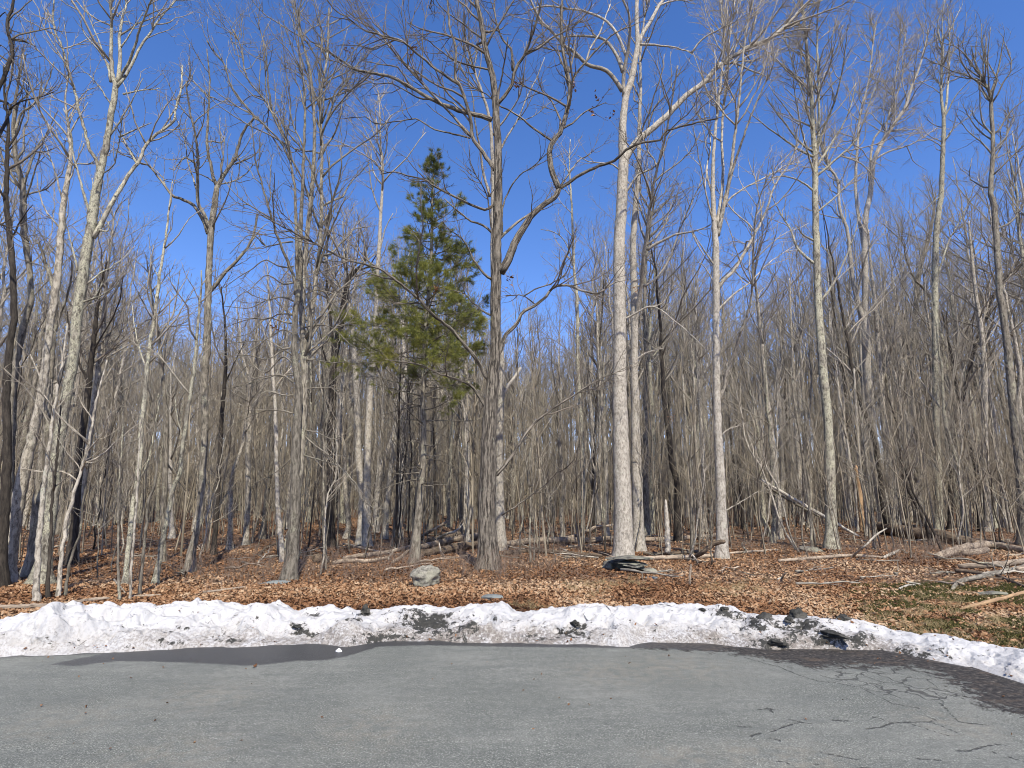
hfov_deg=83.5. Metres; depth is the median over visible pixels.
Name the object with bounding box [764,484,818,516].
leaning pole
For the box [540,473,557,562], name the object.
sapling
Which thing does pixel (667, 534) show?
standing snag
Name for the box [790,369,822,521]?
sapling
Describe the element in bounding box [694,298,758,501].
bare tree
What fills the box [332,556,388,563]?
fallen branch
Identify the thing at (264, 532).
bare tree
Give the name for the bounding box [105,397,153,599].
sapling
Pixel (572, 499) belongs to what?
sapling
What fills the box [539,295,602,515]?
bare tree
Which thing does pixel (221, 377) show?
bare tree
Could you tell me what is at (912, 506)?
bare tree
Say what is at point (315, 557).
log stump
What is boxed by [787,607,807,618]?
tar lump
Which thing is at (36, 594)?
sapling
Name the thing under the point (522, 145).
sky
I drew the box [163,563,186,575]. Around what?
dead stick
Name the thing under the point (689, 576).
fallen branch
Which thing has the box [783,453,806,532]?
sapling
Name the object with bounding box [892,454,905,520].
sapling
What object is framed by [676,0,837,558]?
maple tree
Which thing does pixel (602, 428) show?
sapling
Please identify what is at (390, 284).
bare tree
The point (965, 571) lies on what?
fallen log
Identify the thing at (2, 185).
bare tree
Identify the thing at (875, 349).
bare tree
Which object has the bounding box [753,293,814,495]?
bare tree
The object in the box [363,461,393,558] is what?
sapling
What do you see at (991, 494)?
sapling
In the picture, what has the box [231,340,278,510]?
bare tree
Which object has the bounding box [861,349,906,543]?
sapling
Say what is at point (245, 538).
maple tree
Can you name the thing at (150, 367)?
bare tree
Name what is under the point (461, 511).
bare tree
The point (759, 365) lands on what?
bare tree
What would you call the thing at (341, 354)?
bare tree
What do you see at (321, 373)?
bare tree
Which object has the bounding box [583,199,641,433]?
bare tree
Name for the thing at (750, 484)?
sapling
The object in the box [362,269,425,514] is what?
bare tree
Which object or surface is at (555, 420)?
bare tree
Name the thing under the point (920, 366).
bare tree
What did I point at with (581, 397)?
bare tree
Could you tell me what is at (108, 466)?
sapling
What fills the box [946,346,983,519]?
sapling
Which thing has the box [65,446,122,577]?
sapling
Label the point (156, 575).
birch tree
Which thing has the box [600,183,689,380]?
bare tree
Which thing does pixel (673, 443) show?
sapling
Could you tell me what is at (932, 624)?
dry grass
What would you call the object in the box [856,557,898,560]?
dead stick
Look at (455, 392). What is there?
bare tree
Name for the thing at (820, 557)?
fallen branch
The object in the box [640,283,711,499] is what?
bare tree
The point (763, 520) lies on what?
bare tree
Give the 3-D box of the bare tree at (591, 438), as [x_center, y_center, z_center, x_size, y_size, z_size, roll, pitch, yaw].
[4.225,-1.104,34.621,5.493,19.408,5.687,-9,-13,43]
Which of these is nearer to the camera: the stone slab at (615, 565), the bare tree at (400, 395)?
the stone slab at (615, 565)
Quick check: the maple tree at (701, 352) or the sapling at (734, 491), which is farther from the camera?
the maple tree at (701, 352)
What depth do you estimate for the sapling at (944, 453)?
22.13 m
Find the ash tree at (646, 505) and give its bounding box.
[628,144,700,536]
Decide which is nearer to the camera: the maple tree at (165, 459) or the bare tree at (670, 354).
the maple tree at (165, 459)
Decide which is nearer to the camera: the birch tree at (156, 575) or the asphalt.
the asphalt
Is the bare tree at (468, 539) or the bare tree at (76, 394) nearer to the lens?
the bare tree at (468, 539)
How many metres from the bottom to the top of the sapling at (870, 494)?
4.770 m
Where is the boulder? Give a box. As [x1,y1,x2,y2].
[410,565,440,586]
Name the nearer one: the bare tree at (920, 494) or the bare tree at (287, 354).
the bare tree at (920, 494)
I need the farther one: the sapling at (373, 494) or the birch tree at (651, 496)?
the birch tree at (651, 496)
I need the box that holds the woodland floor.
[0,474,1023,647]
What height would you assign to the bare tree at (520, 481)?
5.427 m
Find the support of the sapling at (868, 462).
on the woodland floor
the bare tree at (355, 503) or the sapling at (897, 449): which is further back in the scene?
the bare tree at (355, 503)
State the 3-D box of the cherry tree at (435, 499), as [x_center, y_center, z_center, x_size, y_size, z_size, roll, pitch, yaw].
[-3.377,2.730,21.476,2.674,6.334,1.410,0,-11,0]
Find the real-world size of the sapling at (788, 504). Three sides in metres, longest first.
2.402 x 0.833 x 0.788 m
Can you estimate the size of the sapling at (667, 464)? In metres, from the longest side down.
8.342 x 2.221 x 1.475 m
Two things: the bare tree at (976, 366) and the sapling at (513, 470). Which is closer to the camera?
the sapling at (513, 470)
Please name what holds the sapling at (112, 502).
on the woodland floor
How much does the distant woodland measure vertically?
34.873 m
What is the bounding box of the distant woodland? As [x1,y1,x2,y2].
[0,217,1023,515]
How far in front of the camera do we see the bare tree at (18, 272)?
44.53 m
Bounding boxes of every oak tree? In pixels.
[0,0,88,255]
[0,0,203,584]
[0,27,78,586]
[58,212,162,564]
[103,9,287,572]
[184,250,252,554]
[199,0,746,569]
[278,206,392,546]
[498,0,878,556]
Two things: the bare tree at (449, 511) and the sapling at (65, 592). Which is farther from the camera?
the bare tree at (449, 511)
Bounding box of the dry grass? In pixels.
[505,572,1023,647]
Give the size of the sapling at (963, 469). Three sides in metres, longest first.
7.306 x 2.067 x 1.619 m
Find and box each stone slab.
[602,559,638,568]
[605,555,652,559]
[615,560,647,567]
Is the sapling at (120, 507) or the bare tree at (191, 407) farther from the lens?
the bare tree at (191, 407)
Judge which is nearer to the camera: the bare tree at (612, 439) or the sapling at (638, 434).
the sapling at (638, 434)
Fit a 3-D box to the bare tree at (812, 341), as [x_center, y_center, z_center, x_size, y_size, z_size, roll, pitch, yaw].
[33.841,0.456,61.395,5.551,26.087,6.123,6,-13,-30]
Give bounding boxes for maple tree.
[0,25,75,495]
[0,28,112,582]
[3,205,76,576]
[44,152,148,561]
[110,232,195,561]
[139,0,402,580]
[231,285,280,544]
[234,224,317,561]
[299,198,375,544]
[372,308,436,532]
[388,295,442,530]
[423,218,483,529]
[432,0,557,550]
[568,252,627,535]
[601,0,729,551]
[669,252,737,531]
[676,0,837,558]
[699,188,810,539]
[746,0,932,549]
[754,248,827,524]
[839,193,931,524]
[873,168,964,520]
[902,0,1023,544]
[929,185,1023,531]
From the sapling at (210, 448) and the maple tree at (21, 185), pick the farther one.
the sapling at (210, 448)
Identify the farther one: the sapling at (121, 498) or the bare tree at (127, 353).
the bare tree at (127, 353)
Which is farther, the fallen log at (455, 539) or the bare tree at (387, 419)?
the bare tree at (387, 419)
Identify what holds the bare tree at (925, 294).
on the woodland floor
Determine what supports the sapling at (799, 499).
on the woodland floor
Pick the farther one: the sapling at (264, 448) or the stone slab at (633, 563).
the sapling at (264, 448)
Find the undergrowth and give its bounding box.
[0,271,1023,557]
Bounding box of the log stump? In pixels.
[312,553,329,562]
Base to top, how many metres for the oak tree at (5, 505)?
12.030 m
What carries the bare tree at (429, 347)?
on the woodland floor
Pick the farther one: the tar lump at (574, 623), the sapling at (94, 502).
the sapling at (94, 502)
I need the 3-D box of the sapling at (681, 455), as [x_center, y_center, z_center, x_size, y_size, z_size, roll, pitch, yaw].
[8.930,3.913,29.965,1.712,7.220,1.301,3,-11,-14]
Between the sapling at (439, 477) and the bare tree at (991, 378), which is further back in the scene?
the bare tree at (991, 378)
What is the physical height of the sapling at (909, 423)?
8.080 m
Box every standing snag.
[664,499,670,553]
[690,507,693,552]
[854,465,864,532]
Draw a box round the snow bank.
[0,597,1023,683]
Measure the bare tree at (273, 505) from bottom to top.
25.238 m
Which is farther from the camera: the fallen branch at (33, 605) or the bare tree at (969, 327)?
the bare tree at (969, 327)
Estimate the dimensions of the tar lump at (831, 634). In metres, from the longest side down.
0.397 x 0.199 x 0.078 m
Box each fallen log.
[408,520,477,552]
[421,541,477,556]
[425,528,475,541]
[503,548,602,556]
[507,536,612,545]
[636,553,713,560]
[643,544,700,555]
[645,533,715,541]
[875,522,974,544]
[934,541,1022,558]
[954,568,982,574]
[958,558,1023,568]
[960,547,989,555]
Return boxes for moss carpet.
[850,582,1023,648]
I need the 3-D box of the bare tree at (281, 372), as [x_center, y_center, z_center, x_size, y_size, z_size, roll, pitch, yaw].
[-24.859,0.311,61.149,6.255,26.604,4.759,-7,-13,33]
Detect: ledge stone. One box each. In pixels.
[606,562,613,568]
[643,567,657,572]
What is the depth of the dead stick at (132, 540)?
19.65 m
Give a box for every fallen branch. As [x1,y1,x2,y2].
[0,597,108,608]
[132,594,160,596]
[203,586,245,592]
[258,541,277,555]
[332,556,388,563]
[342,542,422,558]
[342,543,378,551]
[391,549,407,562]
[421,520,448,537]
[432,523,463,540]
[565,521,613,536]
[688,564,691,584]
[691,539,725,559]
[729,549,778,553]
[777,554,882,561]
[851,528,886,557]
[883,550,898,557]
[898,584,915,588]
[951,535,1022,589]
[961,591,1023,609]
[985,576,1023,579]
[995,540,1023,586]
[1015,564,1023,571]
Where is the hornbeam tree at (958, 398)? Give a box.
[906,300,997,530]
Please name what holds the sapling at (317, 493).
on the woodland floor
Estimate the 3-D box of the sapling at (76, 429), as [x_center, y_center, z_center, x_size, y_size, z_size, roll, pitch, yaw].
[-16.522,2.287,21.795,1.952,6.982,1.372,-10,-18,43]
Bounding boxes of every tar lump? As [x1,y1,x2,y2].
[360,604,369,614]
[570,620,580,626]
[719,607,728,610]
[756,612,771,618]
[767,639,786,645]
[784,616,794,622]
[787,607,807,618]
[820,630,853,639]
[835,614,851,620]
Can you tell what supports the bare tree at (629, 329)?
on the woodland floor
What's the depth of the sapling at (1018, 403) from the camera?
21.52 m
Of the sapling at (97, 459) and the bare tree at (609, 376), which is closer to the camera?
the sapling at (97, 459)
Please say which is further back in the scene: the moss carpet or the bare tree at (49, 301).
the bare tree at (49, 301)
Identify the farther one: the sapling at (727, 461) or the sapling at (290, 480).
the sapling at (727, 461)
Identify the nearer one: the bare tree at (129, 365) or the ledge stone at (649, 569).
the ledge stone at (649, 569)
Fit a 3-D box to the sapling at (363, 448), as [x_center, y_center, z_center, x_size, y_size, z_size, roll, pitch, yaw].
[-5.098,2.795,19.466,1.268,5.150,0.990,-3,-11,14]
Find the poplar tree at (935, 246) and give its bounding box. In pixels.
[908,0,1000,529]
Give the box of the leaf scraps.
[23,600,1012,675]
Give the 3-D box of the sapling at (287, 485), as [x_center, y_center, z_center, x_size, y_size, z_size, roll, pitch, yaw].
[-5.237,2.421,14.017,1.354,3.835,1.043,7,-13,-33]
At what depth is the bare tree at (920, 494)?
35.63 m
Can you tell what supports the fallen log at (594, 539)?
on the woodland floor
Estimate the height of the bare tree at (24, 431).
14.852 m
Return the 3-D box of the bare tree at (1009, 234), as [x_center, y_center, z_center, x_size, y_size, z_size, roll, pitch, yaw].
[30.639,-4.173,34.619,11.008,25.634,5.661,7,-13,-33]
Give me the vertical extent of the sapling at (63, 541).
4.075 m
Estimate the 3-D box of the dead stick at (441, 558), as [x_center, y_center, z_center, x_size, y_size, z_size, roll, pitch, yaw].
[-1.522,4.256,13.675,1.483,0.364,0.442,3,-18,-27]
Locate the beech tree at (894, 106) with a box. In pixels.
[787,0,961,521]
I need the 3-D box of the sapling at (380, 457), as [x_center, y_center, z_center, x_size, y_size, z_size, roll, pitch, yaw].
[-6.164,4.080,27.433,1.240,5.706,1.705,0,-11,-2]
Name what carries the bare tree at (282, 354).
on the woodland floor
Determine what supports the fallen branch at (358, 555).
on the woodland floor
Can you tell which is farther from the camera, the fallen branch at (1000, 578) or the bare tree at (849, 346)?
the bare tree at (849, 346)
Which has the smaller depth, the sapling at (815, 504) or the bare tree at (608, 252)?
the sapling at (815, 504)
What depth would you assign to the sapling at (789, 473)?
28.84 m
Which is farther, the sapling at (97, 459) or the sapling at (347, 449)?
the sapling at (347, 449)
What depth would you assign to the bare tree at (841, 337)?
60.07 m
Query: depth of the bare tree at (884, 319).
57.95 m
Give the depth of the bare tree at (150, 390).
59.52 m
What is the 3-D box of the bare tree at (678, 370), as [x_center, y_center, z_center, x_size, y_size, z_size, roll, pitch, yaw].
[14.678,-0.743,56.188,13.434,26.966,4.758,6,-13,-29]
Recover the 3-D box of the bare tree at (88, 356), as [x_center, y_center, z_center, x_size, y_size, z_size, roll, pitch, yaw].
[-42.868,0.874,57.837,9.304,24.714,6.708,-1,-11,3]
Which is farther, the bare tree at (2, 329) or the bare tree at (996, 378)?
the bare tree at (2, 329)
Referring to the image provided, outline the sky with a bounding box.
[0,0,1023,465]
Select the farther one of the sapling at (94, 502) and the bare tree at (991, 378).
the bare tree at (991, 378)
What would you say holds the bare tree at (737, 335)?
on the woodland floor
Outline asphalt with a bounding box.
[0,641,1023,767]
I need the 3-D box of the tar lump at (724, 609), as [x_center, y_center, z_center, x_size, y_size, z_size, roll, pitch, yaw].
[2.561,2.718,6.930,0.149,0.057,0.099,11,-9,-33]
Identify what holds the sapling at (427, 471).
on the woodland floor
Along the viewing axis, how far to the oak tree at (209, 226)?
13.53 m
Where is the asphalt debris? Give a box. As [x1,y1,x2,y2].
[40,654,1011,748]
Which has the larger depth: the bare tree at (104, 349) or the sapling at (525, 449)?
the bare tree at (104, 349)
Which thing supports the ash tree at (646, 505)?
on the woodland floor
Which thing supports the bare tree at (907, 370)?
on the woodland floor
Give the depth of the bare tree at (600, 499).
45.19 m
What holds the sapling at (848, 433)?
on the woodland floor
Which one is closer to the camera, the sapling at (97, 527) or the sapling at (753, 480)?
the sapling at (97, 527)
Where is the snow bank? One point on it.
(56, 628)
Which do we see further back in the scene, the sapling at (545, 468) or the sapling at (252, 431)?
the sapling at (545, 468)
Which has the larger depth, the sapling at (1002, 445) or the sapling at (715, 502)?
the sapling at (1002, 445)
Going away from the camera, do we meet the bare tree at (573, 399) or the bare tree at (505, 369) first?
the bare tree at (505, 369)
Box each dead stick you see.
[103,536,152,542]
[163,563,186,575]
[225,559,268,568]
[255,546,269,562]
[267,545,322,556]
[384,560,438,570]
[417,553,472,562]
[551,551,598,560]
[620,568,684,576]
[640,552,682,555]
[717,564,739,572]
[741,535,747,552]
[795,564,832,571]
[795,578,862,586]
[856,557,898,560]
[860,573,896,578]
[919,566,954,575]
[924,580,964,585]
[925,551,1008,567]
[981,559,1023,574]
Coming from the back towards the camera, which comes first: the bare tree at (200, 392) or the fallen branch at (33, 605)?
the bare tree at (200, 392)
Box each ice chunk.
[301,606,318,615]
[421,606,431,612]
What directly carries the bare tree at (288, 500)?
on the woodland floor
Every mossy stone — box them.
[798,546,822,551]
[976,591,1007,594]
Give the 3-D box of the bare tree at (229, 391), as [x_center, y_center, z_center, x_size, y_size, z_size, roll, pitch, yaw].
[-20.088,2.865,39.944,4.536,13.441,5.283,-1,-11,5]
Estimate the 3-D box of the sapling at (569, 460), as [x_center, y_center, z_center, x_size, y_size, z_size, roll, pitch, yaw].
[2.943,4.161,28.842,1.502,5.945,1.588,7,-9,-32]
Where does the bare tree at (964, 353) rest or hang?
on the woodland floor
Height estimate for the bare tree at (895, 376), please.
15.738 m
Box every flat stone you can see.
[259,580,290,583]
[481,594,502,598]
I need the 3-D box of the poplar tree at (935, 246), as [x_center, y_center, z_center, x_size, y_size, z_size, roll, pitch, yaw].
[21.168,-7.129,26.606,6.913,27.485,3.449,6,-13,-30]
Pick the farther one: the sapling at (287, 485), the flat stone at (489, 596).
the sapling at (287, 485)
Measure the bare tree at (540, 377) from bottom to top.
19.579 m
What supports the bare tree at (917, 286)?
on the woodland floor
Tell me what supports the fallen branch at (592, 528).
on the woodland floor
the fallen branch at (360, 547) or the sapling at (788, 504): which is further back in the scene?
the sapling at (788, 504)
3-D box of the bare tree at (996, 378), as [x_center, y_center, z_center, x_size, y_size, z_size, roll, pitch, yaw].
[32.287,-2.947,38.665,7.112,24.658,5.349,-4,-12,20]
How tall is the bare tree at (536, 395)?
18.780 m
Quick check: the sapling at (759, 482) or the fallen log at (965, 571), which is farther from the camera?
the sapling at (759, 482)
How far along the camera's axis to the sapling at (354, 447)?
16.57 m
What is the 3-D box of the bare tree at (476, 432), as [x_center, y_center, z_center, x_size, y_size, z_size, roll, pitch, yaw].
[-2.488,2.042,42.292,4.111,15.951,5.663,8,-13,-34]
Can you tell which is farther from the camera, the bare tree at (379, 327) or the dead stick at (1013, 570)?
the bare tree at (379, 327)
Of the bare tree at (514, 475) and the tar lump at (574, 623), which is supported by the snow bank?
the tar lump at (574, 623)
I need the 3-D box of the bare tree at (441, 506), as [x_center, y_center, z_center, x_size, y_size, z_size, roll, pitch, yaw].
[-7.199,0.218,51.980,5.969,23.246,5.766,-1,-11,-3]
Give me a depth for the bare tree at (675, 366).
60.40 m
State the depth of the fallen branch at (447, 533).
17.94 m
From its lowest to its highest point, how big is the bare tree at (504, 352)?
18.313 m
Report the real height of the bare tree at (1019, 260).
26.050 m
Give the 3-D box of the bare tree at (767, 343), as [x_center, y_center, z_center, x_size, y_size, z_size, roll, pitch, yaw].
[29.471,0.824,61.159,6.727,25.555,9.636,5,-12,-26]
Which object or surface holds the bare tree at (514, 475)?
on the woodland floor
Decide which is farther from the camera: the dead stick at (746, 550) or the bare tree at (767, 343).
the bare tree at (767, 343)
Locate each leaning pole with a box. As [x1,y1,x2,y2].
[760,479,858,536]
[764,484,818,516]
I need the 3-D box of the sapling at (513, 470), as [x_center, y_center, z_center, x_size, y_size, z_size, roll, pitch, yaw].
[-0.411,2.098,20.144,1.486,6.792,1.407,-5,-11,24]
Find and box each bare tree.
[0,111,55,321]
[0,121,127,350]
[0,139,132,530]
[0,148,265,466]
[0,182,44,334]
[0,209,194,540]
[0,211,137,441]
[0,219,34,311]
[0,232,23,367]
[0,265,13,366]
[0,285,64,462]
[2,294,70,421]
[22,144,113,525]
[22,246,78,387]
[26,221,128,511]
[33,172,153,534]
[51,237,162,522]
[55,199,141,368]
[55,219,218,521]
[56,235,228,515]
[58,171,127,515]
[58,240,106,374]
[59,167,258,458]
[62,277,120,423]
[76,270,254,425]
[85,244,142,499]
[85,264,160,459]
[92,218,245,525]
[105,276,162,524]
[107,252,219,511]
[110,314,153,510]
[111,294,194,524]
[120,277,163,500]
[121,285,297,549]
[121,316,198,522]
[124,305,213,480]
[126,321,180,472]
[127,332,169,485]
[133,338,198,522]
[135,353,228,538]
[137,307,258,530]
[137,349,180,480]
[138,331,234,522]
[142,295,249,515]
[168,362,239,497]
[175,346,200,509]
[178,285,291,499]
[179,306,236,520]
[179,306,267,492]
[181,316,260,516]
[195,334,262,428]
[203,292,251,518]
[211,258,305,517]
[213,200,392,516]
[216,283,278,501]
[217,308,268,518]
[220,322,277,512]
[222,305,268,509]
[223,294,278,517]
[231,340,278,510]
[232,271,338,528]
[234,302,270,513]
[242,275,317,538]
[244,248,364,458]
[253,226,315,511]
[259,255,362,514]
[261,252,307,510]
[262,245,357,415]
[263,288,318,523]
[275,284,299,508]
[277,190,474,504]
[279,255,339,521]
[281,258,344,508]
[283,195,389,512]
[283,303,325,512]
[298,241,389,489]
[298,250,402,480]
[305,222,386,360]
[306,216,369,402]
[311,266,369,522]
[312,233,439,508]
[312,267,383,538]
[326,231,387,358]
[334,287,435,538]
[340,220,545,523]
[348,288,381,509]
[351,226,415,366]
[360,221,464,536]
[360,366,393,427]
[361,218,426,513]
[362,241,424,522]
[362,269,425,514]
[364,241,415,516]
[367,241,436,524]
[371,293,489,522]
[372,239,403,397]
[377,353,427,513]
[388,276,412,509]
[390,240,489,533]
[395,258,452,461]
[402,298,468,520]
[408,280,481,531]
[408,300,508,493]
[409,258,466,467]
[419,273,451,513]
[429,364,484,498]
[432,215,488,526]
[436,272,507,521]
[438,346,485,541]
[440,310,480,517]
[447,307,485,489]
[448,331,526,517]
[461,321,487,518]
[468,308,524,409]
[470,307,489,480]
[471,374,563,518]
[475,294,546,528]
[503,361,594,520]
[503,450,530,519]
[507,336,571,508]
[508,299,545,521]
[511,292,568,520]
[518,340,542,514]
[518,422,578,511]
[522,314,573,483]
[526,228,626,520]
[526,283,661,501]
[531,296,601,536]
[534,282,581,517]
[537,364,577,523]
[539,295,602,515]
[541,211,613,524]
[542,296,642,512]
[544,314,595,501]
[553,358,603,509]
[554,209,698,453]
[565,308,612,414]
[569,214,625,508]
[575,208,699,515]
[575,375,595,502]
[579,291,639,508]
[580,221,659,529]
[582,245,630,379]
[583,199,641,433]
[584,176,724,488]
[585,227,740,497]
[599,216,743,500]
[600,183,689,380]
[606,279,709,490]
[607,237,728,404]
[625,186,790,541]
[625,231,701,501]
[626,220,824,513]
[627,261,728,509]
[629,246,751,526]
[637,197,730,519]
[640,264,766,428]
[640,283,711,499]
[647,218,775,513]
[647,242,688,500]
[647,262,683,493]
[652,243,721,539]
[652,273,689,432]
[655,187,705,516]
[662,270,751,438]
[662,296,702,458]
[670,276,749,502]
[675,267,807,516]
[675,292,801,542]
[684,274,729,512]
[693,263,754,510]
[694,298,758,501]
[697,351,790,528]
[703,281,754,521]
[712,297,791,525]
[720,207,837,527]
[721,224,828,518]
[721,340,843,536]
[725,257,778,510]
[728,286,817,478]
[733,274,786,511]
[734,288,825,456]
[738,309,829,481]
[742,267,881,514]
[753,172,939,533]
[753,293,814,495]
[759,238,837,498]
[760,169,872,492]
[767,294,807,455]
[775,217,908,516]
[778,245,865,526]
[784,234,830,434]
[787,281,847,416]
[788,209,891,520]
[791,216,884,520]
[803,319,912,531]
[814,258,853,458]
[821,254,873,510]
[822,233,928,514]
[824,217,1002,512]
[825,260,874,441]
[830,230,1023,527]
[836,244,956,404]
[841,256,1020,523]
[846,214,924,509]
[849,177,966,521]
[852,235,998,522]
[858,236,920,441]
[861,179,968,478]
[870,99,1023,322]
[871,263,926,405]
[873,194,966,524]
[874,195,972,520]
[874,259,1023,535]
[878,194,1021,519]
[888,228,1003,506]
[893,187,999,528]
[893,284,931,503]
[897,66,1023,311]
[897,144,1023,439]
[899,263,959,511]
[899,267,1015,479]
[906,157,1023,526]
[909,180,1023,446]
[912,236,1022,516]
[921,230,985,496]
[923,246,1011,516]
[951,202,1023,406]
[953,147,1023,321]
[973,99,1023,314]
[986,221,1023,306]
[992,216,1023,310]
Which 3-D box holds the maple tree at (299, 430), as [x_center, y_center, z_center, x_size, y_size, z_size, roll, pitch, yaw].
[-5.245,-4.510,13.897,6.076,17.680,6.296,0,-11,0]
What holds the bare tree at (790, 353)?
on the woodland floor
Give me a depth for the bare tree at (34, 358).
56.98 m
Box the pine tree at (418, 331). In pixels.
[319,146,490,563]
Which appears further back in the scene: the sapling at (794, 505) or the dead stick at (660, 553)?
the sapling at (794, 505)
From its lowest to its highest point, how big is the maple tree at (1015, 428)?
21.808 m
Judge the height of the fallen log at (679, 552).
0.508 m
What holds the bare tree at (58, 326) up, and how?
on the woodland floor
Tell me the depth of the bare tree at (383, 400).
30.34 m
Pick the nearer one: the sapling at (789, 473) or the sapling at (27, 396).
the sapling at (27, 396)
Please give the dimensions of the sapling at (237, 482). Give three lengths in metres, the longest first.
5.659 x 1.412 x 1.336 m
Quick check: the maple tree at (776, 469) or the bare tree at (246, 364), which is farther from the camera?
the bare tree at (246, 364)
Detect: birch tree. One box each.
[111,247,237,583]
[120,142,210,583]
[308,58,426,546]
[541,128,601,536]
[626,231,698,534]
[821,238,845,507]
[834,363,881,535]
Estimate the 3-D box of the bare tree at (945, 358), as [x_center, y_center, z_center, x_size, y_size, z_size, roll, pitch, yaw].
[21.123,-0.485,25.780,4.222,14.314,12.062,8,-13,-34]
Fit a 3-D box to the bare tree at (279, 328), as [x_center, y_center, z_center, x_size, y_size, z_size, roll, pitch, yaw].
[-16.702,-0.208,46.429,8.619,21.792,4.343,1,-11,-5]
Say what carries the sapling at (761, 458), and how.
on the woodland floor
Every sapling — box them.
[0,287,58,473]
[0,299,96,600]
[0,318,44,457]
[14,360,143,596]
[17,341,44,470]
[19,511,30,563]
[34,386,100,597]
[57,392,116,595]
[63,361,110,508]
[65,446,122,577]
[86,373,117,538]
[87,386,132,548]
[87,403,118,522]
[90,408,135,538]
[91,480,99,516]
[100,386,149,555]
[104,435,135,572]
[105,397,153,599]
[106,460,130,528]
[108,463,137,545]
[114,351,182,593]
[123,407,154,532]
[128,406,151,598]
[134,414,154,539]
[151,477,162,532]
[161,392,189,533]
[169,398,208,529]
[194,378,231,498]
[195,418,245,564]
[206,398,217,513]
[212,358,247,527]
[231,432,257,508]
[237,348,266,494]
[251,350,294,530]
[256,380,276,524]
[270,404,319,559]
[277,481,289,537]
[279,422,291,529]
[279,424,309,511]
[290,283,344,552]
[305,361,339,553]
[305,440,335,541]
[305,474,320,529]
[306,368,339,539]
[306,390,339,569]
[319,339,370,573]
[319,367,364,523]
[337,370,379,538]
[342,411,354,526]
[345,377,365,552]
[349,403,379,496]
[357,443,389,557]
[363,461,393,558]
[371,412,387,526]
[371,413,390,511]
[382,312,419,533]
[386,294,426,544]
[389,403,408,518]
[414,392,418,480]
[415,325,452,543]
[416,391,429,510]
[420,409,437,522]
[425,422,447,542]
[431,439,469,534]
[438,425,453,520]
[444,445,460,521]
[463,331,507,477]
[469,330,508,539]
[482,359,519,481]
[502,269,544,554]
[503,369,531,539]
[503,459,515,526]
[505,471,509,522]
[518,384,562,548]
[522,444,536,560]
[527,405,541,561]
[528,489,552,557]
[535,423,554,525]
[537,430,558,532]
[539,391,556,509]
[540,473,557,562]
[549,360,566,495]
[549,421,566,522]
[555,414,580,527]
[558,327,612,536]
[564,306,611,550]
[566,442,587,533]
[569,298,630,550]
[575,480,587,525]
[577,307,613,546]
[585,455,590,517]
[586,446,592,521]
[597,469,610,529]
[606,354,630,471]
[627,349,650,551]
[640,390,667,503]
[649,378,687,520]
[650,399,672,533]
[656,377,679,529]
[659,439,674,512]
[668,413,702,522]
[672,396,693,520]
[673,363,719,554]
[679,372,727,560]
[689,281,740,540]
[689,458,709,533]
[692,392,713,533]
[696,478,723,564]
[698,298,795,549]
[707,376,729,482]
[708,392,750,539]
[709,403,743,524]
[722,394,749,499]
[722,427,745,534]
[723,415,732,511]
[734,339,798,552]
[734,434,758,506]
[738,398,763,532]
[738,423,756,527]
[742,447,754,523]
[746,427,768,535]
[748,407,775,504]
[750,307,801,546]
[751,390,779,499]
[751,393,782,524]
[756,418,780,504]
[769,369,821,545]
[770,391,797,523]
[773,396,812,556]
[776,298,829,546]
[777,419,796,526]
[782,481,792,525]
[783,395,816,518]
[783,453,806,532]
[784,476,797,531]
[785,464,809,537]
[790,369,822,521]
[804,470,822,540]
[816,483,824,523]
[819,390,842,521]
[836,397,852,483]
[839,396,886,548]
[845,371,887,523]
[846,396,880,547]
[860,451,890,551]
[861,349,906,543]
[870,409,917,550]
[872,377,932,544]
[873,434,901,537]
[882,447,942,550]
[885,389,915,517]
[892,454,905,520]
[894,347,932,527]
[924,371,986,539]
[925,375,968,531]
[935,356,995,543]
[939,347,1008,532]
[939,415,970,537]
[940,404,983,516]
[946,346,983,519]
[968,398,1004,541]
[976,374,1013,532]
[980,395,1012,508]
[981,455,1006,541]
[999,369,1023,460]
[999,413,1023,540]
[1011,401,1023,502]
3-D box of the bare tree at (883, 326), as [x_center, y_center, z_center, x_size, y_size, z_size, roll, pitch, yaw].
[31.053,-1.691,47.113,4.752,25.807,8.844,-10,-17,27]
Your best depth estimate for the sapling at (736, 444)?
33.54 m
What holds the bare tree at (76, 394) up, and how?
on the woodland floor
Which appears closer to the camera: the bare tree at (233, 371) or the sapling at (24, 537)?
the sapling at (24, 537)
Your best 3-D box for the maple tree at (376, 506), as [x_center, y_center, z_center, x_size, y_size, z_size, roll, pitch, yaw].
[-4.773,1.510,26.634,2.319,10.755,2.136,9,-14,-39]
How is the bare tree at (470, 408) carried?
on the woodland floor
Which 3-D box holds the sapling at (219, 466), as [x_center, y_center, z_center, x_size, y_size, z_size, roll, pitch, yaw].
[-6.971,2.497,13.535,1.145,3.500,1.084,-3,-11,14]
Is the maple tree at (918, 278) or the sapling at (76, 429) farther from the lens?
the maple tree at (918, 278)
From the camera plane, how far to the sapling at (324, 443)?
13.05 m
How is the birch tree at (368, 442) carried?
on the woodland floor
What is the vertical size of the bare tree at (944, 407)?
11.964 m
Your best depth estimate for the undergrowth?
21.89 m
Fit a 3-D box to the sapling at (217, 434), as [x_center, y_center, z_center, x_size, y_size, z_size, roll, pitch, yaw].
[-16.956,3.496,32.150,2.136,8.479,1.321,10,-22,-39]
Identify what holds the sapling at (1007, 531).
on the woodland floor
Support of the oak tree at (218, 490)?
on the woodland floor
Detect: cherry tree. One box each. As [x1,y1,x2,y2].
[389,335,415,547]
[389,382,455,536]
[562,267,642,532]
[920,226,1023,529]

